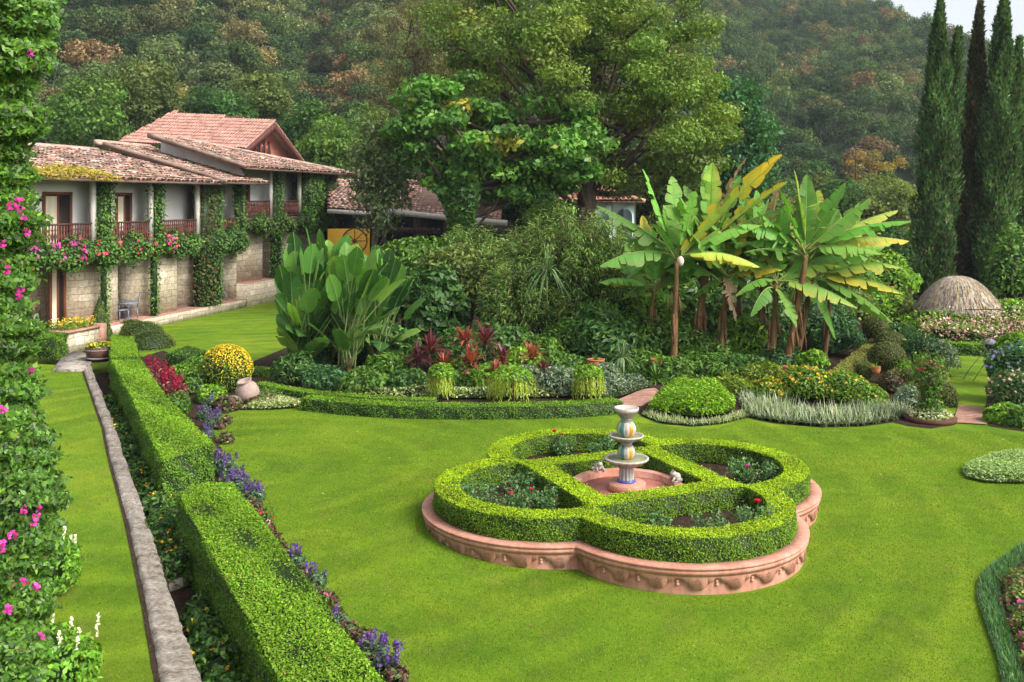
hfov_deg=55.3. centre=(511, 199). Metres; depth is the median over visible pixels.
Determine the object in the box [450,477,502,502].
rose bush
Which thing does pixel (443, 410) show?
hedge
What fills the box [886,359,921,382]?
shrub
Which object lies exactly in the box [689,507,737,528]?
rose bush
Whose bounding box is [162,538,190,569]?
bed plant
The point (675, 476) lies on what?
frog statue
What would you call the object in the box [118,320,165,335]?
dome shrub
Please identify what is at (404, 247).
shrub
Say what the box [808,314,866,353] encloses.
shrub
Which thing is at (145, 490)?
bed plant
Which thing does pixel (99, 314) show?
topiary cone
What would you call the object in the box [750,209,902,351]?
banana plant
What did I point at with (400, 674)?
coleus
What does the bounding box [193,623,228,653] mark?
bed plant
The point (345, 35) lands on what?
hillside tree
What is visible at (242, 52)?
hillside tree
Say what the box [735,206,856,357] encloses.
banana plant
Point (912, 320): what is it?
shrub
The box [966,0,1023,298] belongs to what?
cypress
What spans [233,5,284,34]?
hillside tree
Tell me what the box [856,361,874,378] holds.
topiary ball
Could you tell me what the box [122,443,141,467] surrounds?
bed plant
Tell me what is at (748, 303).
shrub
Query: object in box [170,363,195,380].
leafy plant
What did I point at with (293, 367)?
shrub
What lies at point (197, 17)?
hillside tree
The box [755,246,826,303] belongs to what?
shrub
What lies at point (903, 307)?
shrub
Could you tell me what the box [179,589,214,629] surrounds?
bed plant
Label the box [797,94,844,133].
hillside tree
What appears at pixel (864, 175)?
hillside tree
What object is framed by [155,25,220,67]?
hillside tree
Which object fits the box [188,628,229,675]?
bed plant
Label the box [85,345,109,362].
barrel planter
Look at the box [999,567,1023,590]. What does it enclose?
corner bed plant
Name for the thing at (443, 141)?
hillside tree
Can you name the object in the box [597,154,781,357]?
banana plant
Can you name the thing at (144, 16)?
hillside tree
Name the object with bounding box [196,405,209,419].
salvia
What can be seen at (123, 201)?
door
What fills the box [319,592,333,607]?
flower
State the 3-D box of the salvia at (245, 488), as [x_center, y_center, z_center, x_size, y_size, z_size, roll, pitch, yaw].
[-4.843,5.372,17.976,0.449,0.488,0.480,0,0,42]
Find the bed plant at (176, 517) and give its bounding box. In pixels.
[146,506,178,535]
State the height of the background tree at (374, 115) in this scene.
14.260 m
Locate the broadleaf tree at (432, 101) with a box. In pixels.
[378,68,621,318]
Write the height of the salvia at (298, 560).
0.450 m
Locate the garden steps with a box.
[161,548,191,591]
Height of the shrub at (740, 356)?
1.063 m
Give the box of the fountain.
[573,405,682,494]
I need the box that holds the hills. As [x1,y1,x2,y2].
[59,0,965,251]
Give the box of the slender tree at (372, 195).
[336,111,415,246]
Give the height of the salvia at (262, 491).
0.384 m
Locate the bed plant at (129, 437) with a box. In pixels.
[119,433,138,453]
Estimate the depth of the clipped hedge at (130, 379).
25.33 m
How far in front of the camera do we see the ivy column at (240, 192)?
50.75 m
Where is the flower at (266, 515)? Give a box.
[258,506,275,522]
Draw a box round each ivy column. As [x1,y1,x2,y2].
[95,182,117,321]
[144,183,169,315]
[190,184,225,306]
[231,184,248,235]
[268,171,285,278]
[293,173,326,219]
[322,174,338,217]
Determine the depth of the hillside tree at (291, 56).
152.80 m
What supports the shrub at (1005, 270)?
on the planting soil at (835, 357)
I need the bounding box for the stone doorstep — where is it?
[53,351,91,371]
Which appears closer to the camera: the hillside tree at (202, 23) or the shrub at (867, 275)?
the shrub at (867, 275)
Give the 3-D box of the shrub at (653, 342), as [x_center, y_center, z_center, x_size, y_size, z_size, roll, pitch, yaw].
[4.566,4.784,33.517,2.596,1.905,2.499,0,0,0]
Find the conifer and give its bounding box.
[696,74,787,224]
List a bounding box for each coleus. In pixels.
[213,420,226,429]
[214,445,222,453]
[216,431,234,444]
[221,415,233,423]
[241,493,255,502]
[247,497,264,508]
[254,506,267,514]
[263,518,275,528]
[271,526,283,541]
[279,540,289,550]
[285,550,303,560]
[296,564,311,575]
[308,580,319,589]
[317,588,340,609]
[326,604,348,619]
[340,619,359,636]
[344,626,372,650]
[364,651,380,670]
[381,663,410,681]
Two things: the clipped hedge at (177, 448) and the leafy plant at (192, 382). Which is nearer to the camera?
the clipped hedge at (177, 448)
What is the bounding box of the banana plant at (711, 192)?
[656,158,793,344]
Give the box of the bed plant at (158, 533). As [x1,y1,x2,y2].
[147,514,177,549]
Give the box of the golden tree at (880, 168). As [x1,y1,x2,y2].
[842,149,908,184]
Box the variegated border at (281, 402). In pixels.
[241,393,300,408]
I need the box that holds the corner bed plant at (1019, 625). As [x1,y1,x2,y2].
[1003,610,1023,633]
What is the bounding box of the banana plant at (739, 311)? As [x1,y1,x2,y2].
[660,195,797,328]
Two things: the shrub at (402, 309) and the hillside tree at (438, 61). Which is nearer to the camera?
the shrub at (402, 309)
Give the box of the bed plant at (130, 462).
[127,456,146,474]
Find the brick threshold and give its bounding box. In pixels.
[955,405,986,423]
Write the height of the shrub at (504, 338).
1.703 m
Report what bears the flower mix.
in the stone planter at (78, 339)
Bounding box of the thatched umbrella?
[913,275,1003,329]
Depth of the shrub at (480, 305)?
34.80 m
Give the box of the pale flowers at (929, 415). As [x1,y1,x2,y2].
[905,406,953,419]
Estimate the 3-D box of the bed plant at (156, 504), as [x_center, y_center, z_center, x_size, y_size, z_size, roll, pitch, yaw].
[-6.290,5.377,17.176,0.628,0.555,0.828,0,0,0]
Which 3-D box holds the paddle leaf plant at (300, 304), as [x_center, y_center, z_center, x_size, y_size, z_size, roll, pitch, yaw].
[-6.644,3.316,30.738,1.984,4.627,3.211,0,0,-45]
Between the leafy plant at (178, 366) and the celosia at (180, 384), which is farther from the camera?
the leafy plant at (178, 366)
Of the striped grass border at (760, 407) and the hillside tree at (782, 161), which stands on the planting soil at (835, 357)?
the striped grass border at (760, 407)
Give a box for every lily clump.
[623,362,642,380]
[645,362,669,384]
[674,360,694,380]
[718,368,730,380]
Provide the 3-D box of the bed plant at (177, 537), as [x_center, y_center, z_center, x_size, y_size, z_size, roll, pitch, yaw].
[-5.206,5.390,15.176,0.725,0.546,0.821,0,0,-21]
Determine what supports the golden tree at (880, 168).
on the hills
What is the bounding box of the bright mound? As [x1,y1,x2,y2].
[647,376,736,415]
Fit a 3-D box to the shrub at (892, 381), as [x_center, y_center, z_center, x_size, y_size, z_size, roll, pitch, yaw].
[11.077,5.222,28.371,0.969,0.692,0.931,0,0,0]
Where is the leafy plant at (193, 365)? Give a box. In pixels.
[188,359,203,383]
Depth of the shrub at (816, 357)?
30.91 m
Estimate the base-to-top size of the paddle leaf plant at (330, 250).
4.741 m
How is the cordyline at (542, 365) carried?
on the planting soil at (835, 357)
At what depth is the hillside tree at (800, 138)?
176.94 m
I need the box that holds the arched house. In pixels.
[557,185,645,254]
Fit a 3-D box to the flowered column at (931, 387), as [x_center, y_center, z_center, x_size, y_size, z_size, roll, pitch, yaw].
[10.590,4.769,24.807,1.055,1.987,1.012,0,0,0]
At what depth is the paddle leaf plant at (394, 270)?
31.85 m
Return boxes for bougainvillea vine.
[0,0,74,681]
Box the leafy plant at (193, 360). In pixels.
[180,355,205,376]
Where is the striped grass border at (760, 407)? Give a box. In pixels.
[737,389,912,426]
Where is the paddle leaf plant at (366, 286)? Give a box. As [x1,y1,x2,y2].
[307,242,405,371]
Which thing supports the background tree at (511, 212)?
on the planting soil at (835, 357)
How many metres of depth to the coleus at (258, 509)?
17.12 m
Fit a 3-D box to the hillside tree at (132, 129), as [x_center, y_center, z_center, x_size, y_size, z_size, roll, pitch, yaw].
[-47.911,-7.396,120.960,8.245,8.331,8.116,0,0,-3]
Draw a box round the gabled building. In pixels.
[119,110,303,160]
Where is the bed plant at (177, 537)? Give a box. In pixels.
[155,529,183,557]
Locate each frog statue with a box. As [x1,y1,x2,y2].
[591,461,604,471]
[668,469,682,482]
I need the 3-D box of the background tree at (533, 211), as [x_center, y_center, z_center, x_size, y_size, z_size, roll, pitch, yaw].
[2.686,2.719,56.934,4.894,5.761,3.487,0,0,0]
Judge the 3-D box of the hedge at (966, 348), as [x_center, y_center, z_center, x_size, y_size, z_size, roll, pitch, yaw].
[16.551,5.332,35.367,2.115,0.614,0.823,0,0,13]
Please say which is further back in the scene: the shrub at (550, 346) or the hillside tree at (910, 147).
the hillside tree at (910, 147)
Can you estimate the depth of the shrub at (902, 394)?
26.43 m
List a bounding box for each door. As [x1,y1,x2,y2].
[42,192,72,243]
[48,267,65,327]
[115,193,131,240]
[244,185,249,215]
[292,181,294,213]
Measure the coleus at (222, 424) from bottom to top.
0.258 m
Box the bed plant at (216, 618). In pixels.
[186,611,223,646]
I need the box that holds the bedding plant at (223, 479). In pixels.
[218,472,229,482]
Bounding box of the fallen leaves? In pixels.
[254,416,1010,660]
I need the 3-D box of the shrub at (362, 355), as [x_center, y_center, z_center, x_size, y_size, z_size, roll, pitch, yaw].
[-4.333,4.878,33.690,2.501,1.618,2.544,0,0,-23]
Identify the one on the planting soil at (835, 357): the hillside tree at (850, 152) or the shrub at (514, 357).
the shrub at (514, 357)
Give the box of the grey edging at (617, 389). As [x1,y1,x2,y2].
[595,373,650,398]
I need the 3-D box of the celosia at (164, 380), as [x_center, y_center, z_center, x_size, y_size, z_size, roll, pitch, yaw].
[-9.564,5.108,26.844,0.735,0.983,0.706,0,0,0]
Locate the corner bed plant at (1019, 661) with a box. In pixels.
[1017,650,1023,668]
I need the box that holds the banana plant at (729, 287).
[663,216,794,351]
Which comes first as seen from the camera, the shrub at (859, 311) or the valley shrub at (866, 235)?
the shrub at (859, 311)
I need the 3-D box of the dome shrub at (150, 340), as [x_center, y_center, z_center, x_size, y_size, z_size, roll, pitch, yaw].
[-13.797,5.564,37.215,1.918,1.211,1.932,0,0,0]
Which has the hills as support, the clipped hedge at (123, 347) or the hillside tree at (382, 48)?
the hillside tree at (382, 48)
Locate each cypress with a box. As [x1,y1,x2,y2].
[907,0,968,300]
[951,0,987,279]
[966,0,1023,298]
[1005,68,1023,299]
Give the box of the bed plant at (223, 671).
[202,668,244,681]
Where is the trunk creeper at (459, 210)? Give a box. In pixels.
[435,156,483,251]
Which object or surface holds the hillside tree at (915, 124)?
on the hills
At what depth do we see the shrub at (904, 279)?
45.23 m
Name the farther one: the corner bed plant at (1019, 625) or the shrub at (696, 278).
the shrub at (696, 278)
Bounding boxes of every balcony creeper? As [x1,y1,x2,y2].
[26,228,157,276]
[152,227,202,261]
[201,219,251,261]
[245,208,297,241]
[294,208,343,237]
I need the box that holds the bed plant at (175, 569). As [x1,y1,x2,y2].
[159,545,192,589]
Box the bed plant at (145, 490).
[137,477,174,506]
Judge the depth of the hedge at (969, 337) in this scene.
37.80 m
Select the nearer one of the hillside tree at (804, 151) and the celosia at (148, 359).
the celosia at (148, 359)
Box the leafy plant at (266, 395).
[242,391,280,405]
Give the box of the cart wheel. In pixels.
[342,228,367,250]
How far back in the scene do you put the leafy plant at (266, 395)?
26.60 m
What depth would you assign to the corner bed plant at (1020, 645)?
12.16 m
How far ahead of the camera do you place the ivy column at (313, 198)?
58.42 m
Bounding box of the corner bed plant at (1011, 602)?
[999,591,1023,612]
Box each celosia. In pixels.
[145,354,155,378]
[150,357,163,383]
[153,360,172,387]
[156,368,173,392]
[160,366,180,393]
[164,375,185,396]
[172,373,188,398]
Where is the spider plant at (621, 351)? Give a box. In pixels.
[609,337,638,370]
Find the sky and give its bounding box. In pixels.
[872,0,1023,56]
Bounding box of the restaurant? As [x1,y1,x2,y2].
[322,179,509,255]
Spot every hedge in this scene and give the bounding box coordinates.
[31,329,68,360]
[108,334,140,389]
[109,358,164,432]
[130,395,215,506]
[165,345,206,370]
[175,481,385,681]
[251,366,281,377]
[256,381,436,402]
[299,394,623,419]
[432,427,810,563]
[828,339,874,376]
[911,326,986,342]
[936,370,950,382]
[942,338,994,356]
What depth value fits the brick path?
27.56 m
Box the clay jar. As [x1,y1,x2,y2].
[235,377,259,402]
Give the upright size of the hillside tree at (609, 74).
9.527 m
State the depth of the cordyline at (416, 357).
28.92 m
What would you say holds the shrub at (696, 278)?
on the planting soil at (835, 357)
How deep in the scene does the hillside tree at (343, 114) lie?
125.24 m
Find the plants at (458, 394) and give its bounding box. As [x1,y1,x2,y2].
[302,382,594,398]
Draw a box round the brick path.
[618,388,658,405]
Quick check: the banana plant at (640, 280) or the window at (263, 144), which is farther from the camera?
the window at (263, 144)
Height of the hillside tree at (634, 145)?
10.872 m
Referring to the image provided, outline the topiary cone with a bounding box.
[91,297,112,340]
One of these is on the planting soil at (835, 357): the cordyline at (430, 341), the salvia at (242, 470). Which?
the cordyline at (430, 341)
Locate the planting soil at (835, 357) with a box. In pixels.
[248,288,1023,430]
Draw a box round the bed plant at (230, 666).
[202,660,241,681]
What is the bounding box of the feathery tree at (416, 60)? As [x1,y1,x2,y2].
[357,0,502,247]
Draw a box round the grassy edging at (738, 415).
[642,409,749,425]
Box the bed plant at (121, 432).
[112,422,133,441]
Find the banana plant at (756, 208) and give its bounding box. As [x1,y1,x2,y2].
[701,182,827,350]
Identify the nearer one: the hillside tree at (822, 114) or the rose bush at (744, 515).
the rose bush at (744, 515)
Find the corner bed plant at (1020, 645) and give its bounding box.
[1012,630,1023,649]
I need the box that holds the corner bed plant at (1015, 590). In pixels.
[1005,585,1023,600]
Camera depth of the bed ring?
24.32 m
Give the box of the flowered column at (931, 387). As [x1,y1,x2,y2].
[908,348,950,415]
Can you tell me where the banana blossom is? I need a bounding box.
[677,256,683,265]
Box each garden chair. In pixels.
[118,300,128,321]
[124,294,140,318]
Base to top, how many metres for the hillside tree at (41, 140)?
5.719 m
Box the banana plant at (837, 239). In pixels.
[739,170,910,363]
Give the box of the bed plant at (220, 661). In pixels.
[193,635,242,681]
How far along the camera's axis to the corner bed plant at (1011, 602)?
13.31 m
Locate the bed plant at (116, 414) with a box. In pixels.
[109,405,124,420]
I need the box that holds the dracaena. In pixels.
[522,241,577,311]
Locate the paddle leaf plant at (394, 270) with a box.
[356,245,425,356]
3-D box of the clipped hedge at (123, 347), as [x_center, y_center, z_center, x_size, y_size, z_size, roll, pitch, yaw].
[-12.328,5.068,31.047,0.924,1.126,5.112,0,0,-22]
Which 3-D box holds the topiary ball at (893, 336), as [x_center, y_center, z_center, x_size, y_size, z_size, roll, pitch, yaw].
[12.331,4.944,31.808,1.008,1.376,1.007,0,0,0]
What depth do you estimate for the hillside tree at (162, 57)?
143.31 m
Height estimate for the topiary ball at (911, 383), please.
0.662 m
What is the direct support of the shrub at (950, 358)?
on the planting soil at (835, 357)
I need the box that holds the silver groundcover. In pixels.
[962,448,1023,481]
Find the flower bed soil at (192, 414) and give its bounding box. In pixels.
[141,350,383,677]
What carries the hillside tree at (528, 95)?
on the hills
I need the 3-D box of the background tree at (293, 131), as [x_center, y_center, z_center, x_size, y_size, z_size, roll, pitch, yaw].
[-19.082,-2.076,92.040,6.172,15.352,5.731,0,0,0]
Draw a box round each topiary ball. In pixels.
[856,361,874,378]
[862,315,889,342]
[868,341,906,370]
[875,331,907,347]
[900,368,917,381]
[903,381,920,395]
[937,381,958,407]
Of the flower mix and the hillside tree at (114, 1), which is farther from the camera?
the hillside tree at (114, 1)
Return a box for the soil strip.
[82,371,159,681]
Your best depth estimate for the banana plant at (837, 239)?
31.34 m
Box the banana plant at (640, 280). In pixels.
[599,216,711,334]
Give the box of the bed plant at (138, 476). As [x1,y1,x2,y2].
[129,461,151,486]
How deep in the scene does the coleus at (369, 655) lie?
11.62 m
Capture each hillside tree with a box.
[32,82,65,101]
[33,133,52,143]
[34,96,92,143]
[36,77,57,92]
[40,56,78,85]
[40,86,93,100]
[47,29,88,64]
[51,29,105,72]
[55,60,124,95]
[57,8,88,33]
[57,38,122,73]
[59,0,80,14]
[76,4,138,61]
[77,6,144,56]
[103,63,128,99]
[111,0,147,9]
[114,121,151,140]
[119,4,170,44]
[120,33,170,60]
[124,45,176,70]
[136,33,185,75]
[138,35,198,79]
[146,0,184,11]
[146,58,179,75]
[150,0,196,19]
[152,6,203,49]
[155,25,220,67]
[159,10,205,31]
[166,25,222,68]
[172,81,193,112]
[176,83,209,110]
[183,58,245,93]
[187,0,221,20]
[187,18,234,63]
[190,36,229,64]
[201,7,237,36]
[205,38,272,90]
[215,0,255,14]
[215,17,269,47]
[228,45,282,70]
[229,0,287,34]
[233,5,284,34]
[244,7,295,43]
[245,34,297,53]
[245,48,289,70]
[247,65,290,87]
[266,70,300,98]
[268,45,301,70]
[268,49,308,85]
[278,102,302,124]
[283,88,322,106]
[286,79,324,99]
[307,75,349,103]
[308,45,337,71]
[318,66,380,104]
[320,100,339,116]
[332,26,370,64]
[332,111,392,124]
[339,39,384,73]
[342,1,386,25]
[343,21,393,62]
[346,80,392,111]
[350,59,389,77]
[350,72,398,109]
[359,63,398,82]
[365,7,404,39]
[365,41,410,64]
[371,58,409,87]
[379,14,417,43]
[387,26,428,74]
[421,50,451,77]
[433,133,452,148]
[473,88,530,117]
[507,82,533,117]
[517,85,555,120]
[521,0,556,20]
[529,108,541,120]
[601,66,625,97]
[615,73,631,97]
[622,130,648,149]
[631,123,685,154]
[684,110,700,119]
[759,106,775,126]
[769,153,812,182]
[775,124,822,168]
[784,142,832,179]
[792,104,838,146]
[792,163,851,180]
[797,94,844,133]
[824,108,872,140]
[839,147,880,178]
[848,172,899,185]
[854,117,904,143]
[856,135,899,170]
[858,149,902,177]
[889,136,930,168]
[908,117,929,130]
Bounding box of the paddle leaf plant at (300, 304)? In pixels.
[274,232,353,360]
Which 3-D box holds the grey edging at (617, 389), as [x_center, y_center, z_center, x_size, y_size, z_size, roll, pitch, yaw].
[3.116,5.400,28.669,1.286,0.321,3.455,0,0,38]
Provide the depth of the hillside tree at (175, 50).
145.56 m
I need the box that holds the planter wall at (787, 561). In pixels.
[422,479,821,594]
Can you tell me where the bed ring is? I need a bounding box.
[903,412,957,425]
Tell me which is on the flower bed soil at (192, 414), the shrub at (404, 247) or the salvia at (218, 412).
the salvia at (218, 412)
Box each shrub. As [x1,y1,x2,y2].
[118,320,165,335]
[119,319,140,333]
[132,330,175,350]
[198,344,253,391]
[267,351,317,385]
[285,336,352,362]
[299,346,334,369]
[301,364,349,391]
[334,365,389,394]
[356,321,421,363]
[362,349,413,377]
[369,235,451,327]
[387,367,430,392]
[388,252,435,346]
[402,262,473,340]
[413,241,498,325]
[422,325,489,365]
[425,362,455,400]
[435,221,513,315]
[447,358,476,388]
[455,320,530,362]
[466,256,578,338]
[470,361,519,390]
[474,270,567,334]
[479,198,647,329]
[485,364,537,402]
[489,219,563,290]
[494,345,542,369]
[505,364,549,391]
[509,331,563,371]
[531,365,585,394]
[538,351,586,374]
[541,315,583,356]
[556,302,641,365]
[566,259,656,321]
[571,363,605,400]
[577,298,626,331]
[584,375,615,392]
[590,225,672,293]
[590,361,626,388]
[613,346,659,377]
[624,292,678,327]
[624,312,670,360]
[636,198,662,229]
[645,205,684,248]
[646,355,696,381]
[647,278,719,335]
[659,316,711,357]
[659,374,731,394]
[661,241,716,297]
[679,331,734,358]
[679,348,745,377]
[692,284,791,343]
[698,265,776,293]
[715,312,770,355]
[715,374,756,394]
[717,352,774,379]
[734,360,782,381]
[752,375,794,400]
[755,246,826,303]
[756,340,803,370]
[766,283,858,344]
[773,364,833,400]
[776,177,799,199]
[781,159,837,195]
[794,348,830,369]
[799,170,853,197]
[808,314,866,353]
[813,280,880,323]
[823,369,869,402]
[846,182,875,201]
[847,383,889,405]
[848,263,883,283]
[849,275,910,337]
[856,171,909,194]
[859,218,886,262]
[862,249,923,296]
[867,215,918,275]
[873,176,920,237]
[875,368,907,392]
[884,294,916,326]
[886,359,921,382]
[888,321,918,339]
[892,383,921,406]
[896,309,998,341]
[901,228,948,274]
[903,329,944,373]
[922,339,961,371]
[969,298,1023,337]
[977,222,1023,303]
[981,401,1019,424]
[983,340,1023,379]
[984,368,1023,405]
[993,331,1023,353]
[1003,405,1023,428]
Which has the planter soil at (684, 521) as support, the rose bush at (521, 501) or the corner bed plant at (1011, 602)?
the rose bush at (521, 501)
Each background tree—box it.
[43,70,131,149]
[94,56,187,129]
[180,80,258,118]
[221,70,297,123]
[278,96,334,159]
[294,112,364,178]
[329,99,399,178]
[370,141,427,205]
[482,189,565,247]
[518,199,598,237]
[617,145,677,215]
[655,157,703,212]
[752,171,796,215]
[752,191,823,224]
[816,176,882,217]
[850,181,916,234]
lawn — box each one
[26,301,1023,681]
[28,363,153,681]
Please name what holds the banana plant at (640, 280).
on the planting soil at (835, 357)
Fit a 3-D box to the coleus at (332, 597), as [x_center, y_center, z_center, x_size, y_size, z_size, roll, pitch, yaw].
[-2.524,5.472,13.308,0.429,0.320,0.402,0,0,45]
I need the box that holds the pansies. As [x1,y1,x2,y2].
[85,341,110,347]
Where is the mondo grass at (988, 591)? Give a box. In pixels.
[976,539,1023,681]
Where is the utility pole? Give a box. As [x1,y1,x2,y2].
[849,143,861,178]
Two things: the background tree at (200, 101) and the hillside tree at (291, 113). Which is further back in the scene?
the hillside tree at (291, 113)
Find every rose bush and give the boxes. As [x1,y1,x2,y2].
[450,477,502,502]
[491,474,532,509]
[503,470,548,495]
[523,481,560,510]
[548,429,576,456]
[584,432,616,453]
[638,508,677,526]
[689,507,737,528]
[725,452,761,484]
[728,499,779,522]
[756,455,781,481]
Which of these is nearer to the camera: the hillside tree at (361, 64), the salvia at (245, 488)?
the salvia at (245, 488)
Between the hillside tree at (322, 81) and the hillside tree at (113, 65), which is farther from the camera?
the hillside tree at (322, 81)
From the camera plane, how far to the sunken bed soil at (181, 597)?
13.92 m
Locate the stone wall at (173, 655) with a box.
[84,365,201,681]
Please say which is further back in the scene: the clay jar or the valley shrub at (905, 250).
the valley shrub at (905, 250)
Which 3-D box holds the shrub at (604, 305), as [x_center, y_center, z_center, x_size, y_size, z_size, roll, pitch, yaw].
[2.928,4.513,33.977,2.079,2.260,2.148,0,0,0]
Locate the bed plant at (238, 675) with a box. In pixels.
[230,671,253,681]
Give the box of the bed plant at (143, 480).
[135,473,156,498]
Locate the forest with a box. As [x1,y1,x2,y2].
[45,0,1018,227]
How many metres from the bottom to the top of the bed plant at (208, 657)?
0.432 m
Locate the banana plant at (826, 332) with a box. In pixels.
[793,203,889,357]
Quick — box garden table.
[118,302,138,319]
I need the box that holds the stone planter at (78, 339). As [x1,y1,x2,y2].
[42,323,106,354]
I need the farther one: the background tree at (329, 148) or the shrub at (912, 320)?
the background tree at (329, 148)
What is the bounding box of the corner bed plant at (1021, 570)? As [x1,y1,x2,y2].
[1012,566,1023,581]
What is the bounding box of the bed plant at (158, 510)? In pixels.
[146,505,176,525]
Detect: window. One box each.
[256,143,260,152]
[261,139,265,153]
[266,141,270,154]
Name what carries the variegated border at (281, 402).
on the planting soil at (835, 357)
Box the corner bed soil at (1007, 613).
[1000,561,1023,674]
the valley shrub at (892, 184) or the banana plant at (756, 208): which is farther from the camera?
the valley shrub at (892, 184)
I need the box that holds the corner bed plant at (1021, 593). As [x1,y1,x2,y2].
[1014,592,1023,609]
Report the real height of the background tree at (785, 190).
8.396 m
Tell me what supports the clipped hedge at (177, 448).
on the sunken bed soil at (181, 597)
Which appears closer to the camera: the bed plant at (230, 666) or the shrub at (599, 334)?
the bed plant at (230, 666)
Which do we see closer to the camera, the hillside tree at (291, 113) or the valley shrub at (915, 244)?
the valley shrub at (915, 244)
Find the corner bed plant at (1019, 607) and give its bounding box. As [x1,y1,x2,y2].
[1010,601,1023,621]
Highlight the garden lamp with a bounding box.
[982,338,996,372]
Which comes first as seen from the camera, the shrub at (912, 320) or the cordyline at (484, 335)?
the cordyline at (484, 335)
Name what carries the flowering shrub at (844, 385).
on the planting soil at (835, 357)
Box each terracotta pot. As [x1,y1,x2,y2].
[587,358,604,364]
[650,358,662,366]
[782,365,794,373]
[871,366,880,374]
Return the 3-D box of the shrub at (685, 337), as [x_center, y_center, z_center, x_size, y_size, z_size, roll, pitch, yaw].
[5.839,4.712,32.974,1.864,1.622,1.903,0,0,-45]
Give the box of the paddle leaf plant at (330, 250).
[298,227,367,370]
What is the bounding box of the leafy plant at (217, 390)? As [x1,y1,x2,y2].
[194,383,228,403]
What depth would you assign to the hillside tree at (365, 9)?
187.72 m
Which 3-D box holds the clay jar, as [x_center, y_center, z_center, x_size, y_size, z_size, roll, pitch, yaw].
[-7.261,5.277,26.850,0.647,0.797,0.648,0,0,0]
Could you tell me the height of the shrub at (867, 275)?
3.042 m
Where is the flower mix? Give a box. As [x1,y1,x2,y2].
[47,315,96,330]
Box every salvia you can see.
[42,612,103,681]
[47,526,82,594]
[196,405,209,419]
[201,410,218,429]
[201,421,213,438]
[202,392,217,409]
[209,407,223,420]
[213,448,233,470]
[217,451,238,476]
[220,467,243,490]
[227,463,245,481]
[235,472,252,491]
[239,477,262,500]
[249,482,265,501]
[288,542,306,566]
[304,561,329,589]
[330,604,350,627]
[357,628,388,661]
[372,639,403,681]
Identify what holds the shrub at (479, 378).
on the planting soil at (835, 357)
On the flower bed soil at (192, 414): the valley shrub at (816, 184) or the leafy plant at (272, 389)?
the leafy plant at (272, 389)
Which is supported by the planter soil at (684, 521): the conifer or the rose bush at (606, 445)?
the rose bush at (606, 445)
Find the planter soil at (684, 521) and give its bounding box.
[476,451,775,528]
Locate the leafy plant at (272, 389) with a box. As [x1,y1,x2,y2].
[259,386,283,397]
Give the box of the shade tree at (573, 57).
[402,0,750,235]
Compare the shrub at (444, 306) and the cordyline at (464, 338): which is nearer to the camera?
the cordyline at (464, 338)
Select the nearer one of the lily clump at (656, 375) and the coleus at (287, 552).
the coleus at (287, 552)
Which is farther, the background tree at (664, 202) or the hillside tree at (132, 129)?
the hillside tree at (132, 129)
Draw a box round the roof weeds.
[22,162,121,181]
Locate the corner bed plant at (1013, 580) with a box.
[1003,577,1023,594]
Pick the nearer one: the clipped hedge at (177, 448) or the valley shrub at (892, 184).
the clipped hedge at (177, 448)
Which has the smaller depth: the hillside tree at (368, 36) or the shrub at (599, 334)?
the shrub at (599, 334)
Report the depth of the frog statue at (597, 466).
18.09 m
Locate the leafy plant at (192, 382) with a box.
[167,369,205,393]
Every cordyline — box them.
[400,340,434,372]
[409,327,451,382]
[427,350,458,380]
[451,324,484,357]
[458,344,484,386]
[463,317,501,362]
[485,359,500,388]
[491,343,512,364]
[517,339,545,370]
[533,358,552,382]
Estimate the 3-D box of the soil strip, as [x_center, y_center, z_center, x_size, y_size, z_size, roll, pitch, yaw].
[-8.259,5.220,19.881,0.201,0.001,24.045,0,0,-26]
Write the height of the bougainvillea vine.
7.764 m
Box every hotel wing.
[21,139,269,334]
[147,133,357,306]
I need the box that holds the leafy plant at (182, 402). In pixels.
[164,391,191,412]
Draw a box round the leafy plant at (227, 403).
[211,395,243,411]
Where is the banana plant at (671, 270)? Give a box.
[658,195,757,336]
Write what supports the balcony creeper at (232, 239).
attached to the hotel wing at (68, 205)
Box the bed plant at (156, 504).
[141,491,171,520]
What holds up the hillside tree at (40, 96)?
on the hills
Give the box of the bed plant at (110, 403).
[103,394,118,410]
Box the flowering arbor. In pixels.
[917,297,1023,380]
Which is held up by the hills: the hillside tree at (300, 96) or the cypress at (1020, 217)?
the hillside tree at (300, 96)
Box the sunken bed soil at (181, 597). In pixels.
[94,372,202,678]
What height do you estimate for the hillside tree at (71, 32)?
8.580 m
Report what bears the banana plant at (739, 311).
on the planting soil at (835, 357)
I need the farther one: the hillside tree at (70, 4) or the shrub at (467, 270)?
the hillside tree at (70, 4)
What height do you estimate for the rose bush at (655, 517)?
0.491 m
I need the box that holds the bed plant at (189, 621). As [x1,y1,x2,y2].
[182,602,215,637]
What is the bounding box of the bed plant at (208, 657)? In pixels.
[201,644,237,677]
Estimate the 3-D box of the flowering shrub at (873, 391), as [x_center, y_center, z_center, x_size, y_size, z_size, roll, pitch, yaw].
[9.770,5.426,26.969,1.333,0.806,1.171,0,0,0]
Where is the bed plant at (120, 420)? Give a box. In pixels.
[113,417,128,431]

